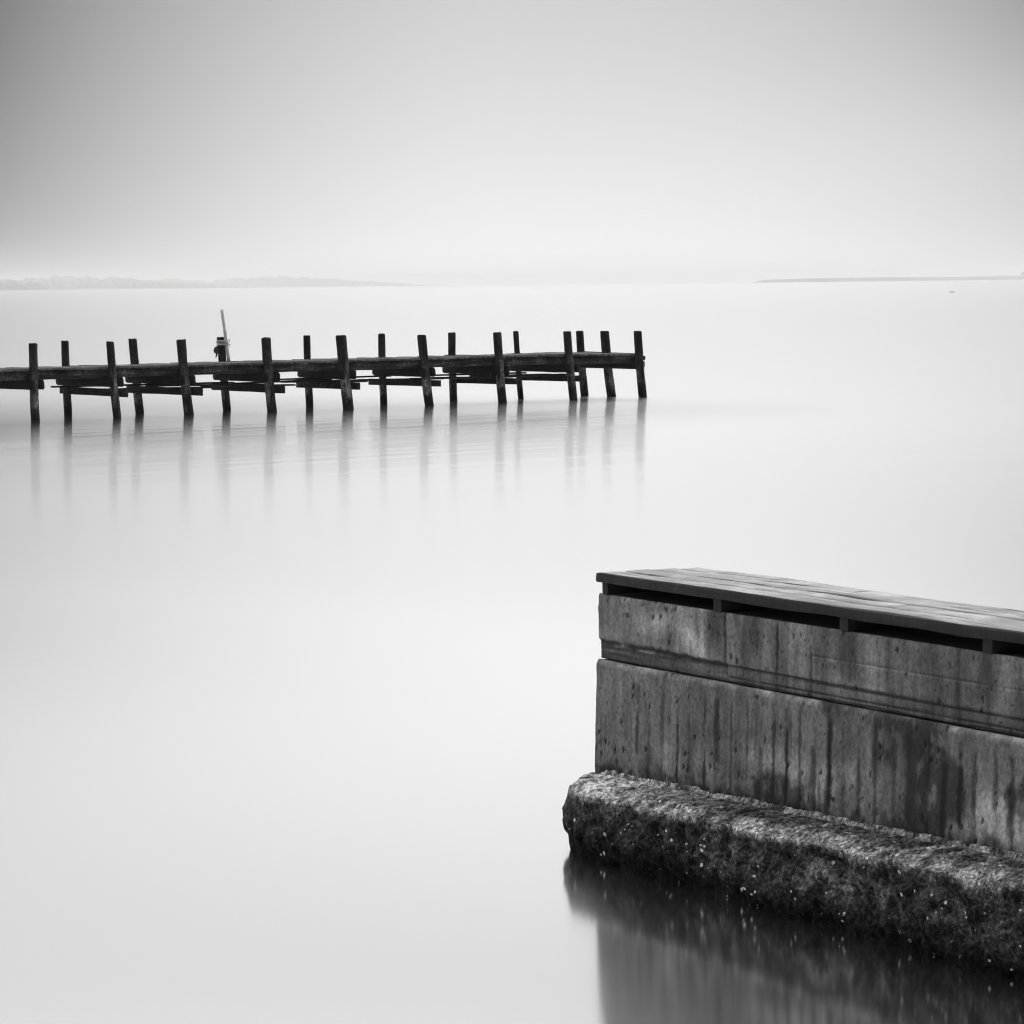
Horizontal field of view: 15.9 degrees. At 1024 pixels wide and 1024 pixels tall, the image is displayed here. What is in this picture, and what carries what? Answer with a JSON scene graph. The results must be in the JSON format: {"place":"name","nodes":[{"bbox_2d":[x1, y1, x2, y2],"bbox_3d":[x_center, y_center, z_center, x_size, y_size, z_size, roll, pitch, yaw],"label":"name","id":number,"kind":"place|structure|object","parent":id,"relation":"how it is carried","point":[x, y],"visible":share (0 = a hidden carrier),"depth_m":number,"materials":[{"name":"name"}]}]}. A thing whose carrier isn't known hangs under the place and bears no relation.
{"place":"outdoors","nodes":[
{"label":"outdoors","id":0,"kind":"place"},
{"bbox_2d":[0,289,69,290],"bbox_3d":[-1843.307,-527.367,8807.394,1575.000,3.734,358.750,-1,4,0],"label":"shore","id":1,"kind":"structure","parent":0,"point":[32,289],"depth_m":8807.16,"materials":[{"name":"grey"}]},
{"bbox_2d":[0,279,49,289],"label":"woodland","id":2,"kind":"object","parent":1,"relation":"on","point":[7,284],"visible":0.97,"depth_m":8868.52,"materials":[{"name":"grey plant"}]},
{"bbox_2d":[70,287,240,289],"bbox_3d":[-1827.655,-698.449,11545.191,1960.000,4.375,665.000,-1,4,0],"label":"shore","id":3,"kind":"structure","parent":0,"point":[150,288],"depth_m":11452.87,"materials":[{"name":"grey"}]},
{"bbox_2d":[0,274,225,288],"bbox_3d":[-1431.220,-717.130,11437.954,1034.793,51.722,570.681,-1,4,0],"label":"woodland","id":4,"kind":"object","parent":3,"relation":"on","point":[55,281],"visible":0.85,"depth_m":11492.97,"materials":[{"name":"grey plant"}]},
{"bbox_2d":[241,285,436,287],"bbox_3d":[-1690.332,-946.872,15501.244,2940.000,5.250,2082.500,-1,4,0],"label":"shore","id":5,"kind":"structure","parent":0,"point":[340,286],"depth_m":15647.12,"materials":[{"name":"grey"}]},
{"bbox_2d":[141,276,427,286],"bbox_3d":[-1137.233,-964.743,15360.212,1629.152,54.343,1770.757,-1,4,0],"label":"woodland","id":6,"kind":"object","parent":5,"relation":"on","point":[270,281],"visible":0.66,"depth_m":15489.38,"materials":[{"name":"grey plant"}]},
{"bbox_2d":[0,280,1023,1023],"bbox_3d":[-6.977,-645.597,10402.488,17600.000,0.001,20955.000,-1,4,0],"label":"water","id":7,"kind":"structure","parent":0,"point":[296,710],"depth_m":28.89,"materials":[{"name":"white liquid"}]},
{"bbox_2d":[0,331,646,421],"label":"jetty","id":8,"kind":"object","parent":7,"relation":"in","point":[342,367],"visible":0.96,"depth_m":74.28,"materials":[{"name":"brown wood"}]},
{"bbox_2d":[213,346,218,357],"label":"rag","id":9,"kind":"object","parent":8,"relation":"hanging from","point":[215,350],"visible":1,"depth_m":74.01,"materials":[{"name":"black fabric"}]},
{"bbox_2d":[216,339,229,345],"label":"rope","id":10,"kind":"object","parent":8,"relation":"attached to","point":[222,343],"visible":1,"depth_m":74.09,"materials":[{"name":"grey fabric"}]},
{"bbox_2d":[220,309,229,361],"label":"pole","id":11,"kind":"object","parent":8,"relation":"on","point":[225,335],"visible":1,"depth_m":74.06,"materials":[{"name":"grey wood"}]},
{"bbox_2d":[562,567,1023,979],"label":"sea wall","id":12,"kind":"structure","parent":7,"relation":"in","point":[849,759],"depth_m":14.58,"materials":[{"name":"concrete"}]},
{"bbox_2d":[0,0,1023,284],"label":"sky","id":13,"kind":"structure","parent":0,"point":[430,142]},
{"bbox_2d":[753,276,1023,282],"bbox_3d":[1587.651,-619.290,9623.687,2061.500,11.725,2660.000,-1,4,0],"label":"island","id":14,"kind":"structure","parent":0,"point":[903,279],"depth_m":8782.42,"materials":[{"name":"grey plant"}]}
]}

